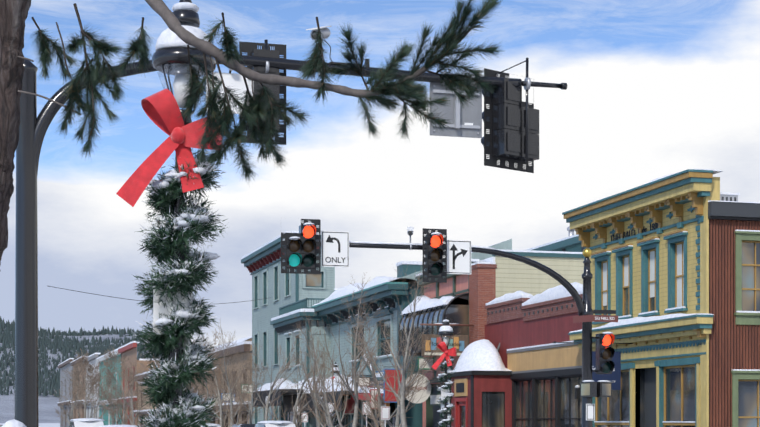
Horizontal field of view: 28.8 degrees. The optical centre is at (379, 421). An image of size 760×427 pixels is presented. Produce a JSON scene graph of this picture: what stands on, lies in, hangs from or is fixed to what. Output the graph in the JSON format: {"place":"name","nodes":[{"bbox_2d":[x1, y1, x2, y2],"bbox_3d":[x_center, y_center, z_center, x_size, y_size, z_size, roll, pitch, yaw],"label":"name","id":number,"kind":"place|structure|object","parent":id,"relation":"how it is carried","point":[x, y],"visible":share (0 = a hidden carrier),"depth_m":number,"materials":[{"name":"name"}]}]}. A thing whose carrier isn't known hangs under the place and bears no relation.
{"place":"outdoors","nodes":[
{"label":"outdoors","id":0,"kind":"place"},
{"bbox_2d":[0,423,59,426],"bbox_3d":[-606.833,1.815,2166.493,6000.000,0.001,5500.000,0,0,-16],"label":"ground","id":1,"kind":"structure","parent":0,"point":[49,424],"depth_m":844.50,"materials":[{"name":"white snow"}]},
{"bbox_2d":[96,349,121,424],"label":"teal building","id":2,"kind":"structure","parent":1,"relation":"on","point":[105,417],"depth_m":200.01,"materials":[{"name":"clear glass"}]},
{"bbox_2d":[134,336,251,426],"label":"tan building","id":3,"kind":"structure","parent":1,"relation":"on","point":[144,412],"depth_m":158.74,"materials":[{"name":"brown"}]},
{"bbox_2d":[190,350,220,423],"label":"tan building","id":4,"kind":"structure","parent":1,"relation":"on","point":[214,421],"depth_m":118.13,"materials":[{"name":"brown"}]},
{"bbox_2d":[214,341,251,426],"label":"tan building","id":5,"kind":"structure","parent":1,"relation":"on","point":[242,346],"depth_m":106.46,"materials":[{"name":"brown"}]},
{"bbox_2d":[0,0,504,270],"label":"pine tree","id":6,"kind":"object","parent":1,"relation":"on","point":[14,16],"visible":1,"depth_m":6.77,"materials":[{"name":"green plant"}]},
{"bbox_2d":[241,231,511,426],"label":"building","id":7,"kind":"structure","parent":1,"relation":"on","point":[287,296],"depth_m":80.33,"materials":[{"name":"blue"}]},
{"bbox_2d":[49,286,266,304],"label":"overhead wire","id":8,"kind":"object","parent":7,"relation":"attached to","point":[139,300],"visible":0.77,"depth_m":67.53,"materials":[{"name":"black"}]},
{"bbox_2d":[398,249,583,426],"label":"salmon building","id":9,"kind":"structure","parent":1,"relation":"on","point":[459,301],"depth_m":57.99,"materials":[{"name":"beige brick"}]},
{"bbox_2d":[447,282,582,426],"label":"building","id":10,"kind":"structure","parent":1,"relation":"on","point":[516,367],"depth_m":53.20,"materials":[{"name":"paint"}]},
{"bbox_2d":[526,226,583,251],"bbox_3d":[12.704,-3.260,64.540,11.600,10.150,9.100,0,0,-16],"label":"roof","id":11,"kind":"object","parent":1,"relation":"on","point":[571,243],"visible":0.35,"depth_m":61.58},
{"bbox_2d":[552,169,759,426],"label":"victorian building","id":12,"kind":"structure","parent":1,"relation":"on","point":[674,258],"depth_m":41.29,"materials":[{"name":"yellow"}]},
{"bbox_2d":[58,358,73,426],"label":"grey building","id":13,"kind":"structure","parent":0,"point":[65,365],"depth_m":282.10,"materials":[{"name":"brown"}]},
{"bbox_2d":[0,329,153,422],"bbox_3d":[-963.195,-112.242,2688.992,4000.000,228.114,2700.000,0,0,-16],"label":"hill","id":14,"kind":"structure","parent":0,"point":[47,405],"depth_m":1815.45,"materials":[{"name":"white snow"}]},
{"bbox_2d":[0,316,201,396],"bbox_3d":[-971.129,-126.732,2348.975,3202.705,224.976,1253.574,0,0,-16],"label":"hill conifer forest","id":15,"kind":"object","parent":14,"relation":"on","point":[64,347],"visible":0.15,"depth_m":2389.64,"materials":[{"name":"green plant"}]},
{"bbox_2d":[69,418,104,426],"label":"car","id":16,"kind":"object","parent":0,"point":[86,422],"visible":1,"depth_m":61.61,"materials":[{"name":"white metal"}]},
{"bbox_2d":[83,353,100,418],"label":"white building","id":17,"kind":"structure","parent":0,"point":[92,358],"depth_m":223.02,"materials":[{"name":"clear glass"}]},
{"bbox_2d":[70,356,121,418],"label":"brown building","id":18,"kind":"structure","parent":0,"point":[75,416],"depth_m":249.18,"materials":[{"name":"brown"}]},
{"bbox_2d":[100,425,139,426],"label":"car","id":19,"kind":"object","parent":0,"point":[119,426],"visible":0.9,"depth_m":50.92,"materials":[{"name":"grey"}]},
{"bbox_2d":[118,341,159,425],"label":"building","id":20,"kind":"structure","parent":0,"point":[129,350],"depth_m":173.56,"materials":[{"name":"red"}]},
{"bbox_2d":[198,423,220,426],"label":"car","id":21,"kind":"object","parent":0,"point":[211,425],"visible":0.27,"depth_m":75.00,"materials":[{"name":"white"}]},
{"bbox_2d":[232,424,254,426],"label":"car","id":22,"kind":"object","parent":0,"point":[243,425],"visible":0.58,"depth_m":63.33,"materials":[{"name":"black"}]},
{"bbox_2d":[255,421,295,426],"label":"car","id":23,"kind":"object","parent":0,"point":[274,424],"visible":1,"depth_m":58.85,"materials":[{"name":"white"}]},
{"bbox_2d":[0,0,759,348],"label":"sky","id":24,"kind":"structure","parent":0,"point":[656,89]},
{"bbox_3d":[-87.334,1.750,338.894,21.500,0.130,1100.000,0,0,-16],"label":"sidewalks","id":25,"kind":"structure","parent":0,"visible":0},
{"bbox_2d":[1,419,25,426],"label":"pay station snowcap","id":26,"kind":"object","parent":25,"relation":"on","point":[13,423],"visible":1,"depth_m":12.73,"materials":[{"name":"white"}]},
{"bbox_2d":[54,365,93,423],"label":"aspen tree","id":27,"kind":"object","parent":25,"relation":"on","point":[73,396],"visible":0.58,"depth_m":204.95,"materials":[{"name":"brown plant"}]},
{"bbox_2d":[60,349,114,417],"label":"aspen tree","id":28,"kind":"object","parent":25,"relation":"on","point":[81,368],"visible":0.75,"depth_m":184.37,"materials":[{"name":"brown plant"}]},
{"bbox_2d":[79,358,117,418],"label":"aspen tree","id":29,"kind":"object","parent":25,"relation":"on","point":[92,375],"visible":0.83,"depth_m":169.22,"materials":[{"name":"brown plant"}]},
{"bbox_2d":[85,357,129,424],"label":"aspen tree","id":30,"kind":"object","parent":25,"relation":"on","point":[110,399],"visible":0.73,"depth_m":147.56,"materials":[{"name":"brown plant"}]},
{"bbox_2d":[98,346,145,424],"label":"aspen tree","id":31,"kind":"object","parent":25,"relation":"on","point":[111,378],"visible":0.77,"depth_m":138.49,"materials":[{"name":"brown plant"}]},
{"bbox_2d":[103,359,148,424],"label":"aspen tree","id":32,"kind":"object","parent":25,"relation":"on","point":[131,393],"visible":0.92,"depth_m":130.85,"materials":[{"name":"brown plant"}]},
{"bbox_2d":[137,343,201,417],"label":"aspen tree","id":33,"kind":"object","parent":25,"relation":"on","point":[151,369],"depth_m":118.86,"materials":[{"name":"brown plant"}]},
{"bbox_2d":[138,344,204,405],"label":"building","id":34,"kind":"structure","parent":25,"relation":"on","point":[147,389],"depth_m":106.01,"materials":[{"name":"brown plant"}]},
{"bbox_2d":[116,0,227,426],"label":"lamp post","id":35,"kind":"object","parent":25,"relation":"on","point":[179,316],"visible":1,"depth_m":10.14,"materials":[{"name":"green plant"}]},
{"bbox_2d":[159,339,229,413],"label":"aspen tree","id":36,"kind":"object","parent":25,"relation":"on","point":[204,383],"visible":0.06,"depth_m":95.39,"materials":[{"name":"brown plant"}]},
{"bbox_2d":[185,341,246,424],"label":"aspen tree","id":37,"kind":"object","parent":25,"relation":"on","point":[208,395],"visible":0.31,"depth_m":91.23,"materials":[{"name":"brown plant"}]},
{"bbox_2d":[191,330,258,426],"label":"aspen tree","id":38,"kind":"object","parent":25,"relation":"on","point":[221,414],"visible":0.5,"depth_m":87.42,"materials":[{"name":"brown plant"}]},
{"bbox_2d":[209,322,261,426],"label":"aspen tree","id":39,"kind":"object","parent":25,"relation":"on","point":[229,386],"visible":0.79,"depth_m":82.50,"materials":[{"name":"brown plant"}]},
{"bbox_2d":[210,337,268,425],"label":"aspen tree","id":40,"kind":"object","parent":25,"relation":"on","point":[250,409],"visible":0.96,"depth_m":78.56,"materials":[{"name":"brown plant"}]},
{"bbox_2d":[231,329,307,420],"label":"aspen tree","id":41,"kind":"object","parent":25,"relation":"on","point":[266,417],"visible":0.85,"depth_m":73.99,"materials":[{"name":"brown plant"}]},
{"bbox_2d":[15,26,566,426],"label":"signal mast","id":42,"kind":"object","parent":25,"relation":"on","point":[510,118],"visible":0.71,"depth_m":19.06,"materials":[{"name":"black metal"}]},
{"bbox_2d":[262,340,341,426],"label":"aspen tree","id":43,"kind":"object","parent":25,"relation":"on","point":[295,413],"visible":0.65,"depth_m":68.43,"materials":[{"name":"brown plant"}]},
{"bbox_2d":[276,326,365,426],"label":"aspen tree","id":44,"kind":"object","parent":25,"relation":"on","point":[326,408],"visible":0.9,"depth_m":60.44,"materials":[{"name":"brown plant"}]},
{"bbox_2d":[205,355,440,426],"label":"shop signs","id":45,"kind":"object","parent":25,"relation":"on","point":[420,395],"visible":0.25,"depth_m":70.72,"materials":[{"name":"red"}]},
{"bbox_2d":[288,308,363,426],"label":"aspen tree","id":46,"kind":"object","parent":25,"relation":"on","point":[314,395],"visible":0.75,"depth_m":62.42,"materials":[{"name":"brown plant"}]},
{"bbox_2d":[331,362,339,426],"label":"lamp post","id":47,"kind":"object","parent":25,"relation":"on","point":[336,419],"visible":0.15,"depth_m":74.72,"materials":[{"name":"black paint"}]},
{"bbox_2d":[293,401,389,426],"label":"kerb signs","id":48,"kind":"object","parent":25,"relation":"on","point":[385,413],"visible":0.5,"depth_m":55.69,"materials":[{"name":"metal"}]},
{"bbox_2d":[297,276,401,426],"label":"aspen tree","id":49,"kind":"object","parent":25,"relation":"on","point":[356,400],"visible":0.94,"depth_m":57.62,"materials":[{"name":"grey plant"}]},
{"bbox_2d":[343,311,442,426],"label":"aspen tree","id":50,"kind":"object","parent":25,"relation":"on","point":[374,376],"visible":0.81,"depth_m":54.18,"materials":[{"name":"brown plant"}]},
{"bbox_2d":[351,325,437,426],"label":"aspen tree","id":51,"kind":"object","parent":25,"relation":"on","point":[377,405],"visible":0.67,"depth_m":52.02,"materials":[{"name":"brown plant"}]},
{"bbox_2d":[349,260,460,426],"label":"aspen tree","id":52,"kind":"object","parent":25,"relation":"on","point":[401,395],"visible":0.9,"depth_m":50.27,"materials":[{"name":"grey plant"}]},
{"bbox_2d":[432,317,456,426],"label":"lamp post","id":53,"kind":"object","parent":25,"relation":"on","point":[446,395],"visible":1,"depth_m":42.10,"materials":[{"name":"green plant"}]},
{"bbox_2d":[281,219,617,426],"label":"signal mast","id":54,"kind":"object","parent":25,"relation":"on","point":[300,251],"visible":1,"depth_m":36.53,"materials":[{"name":"black metal"}]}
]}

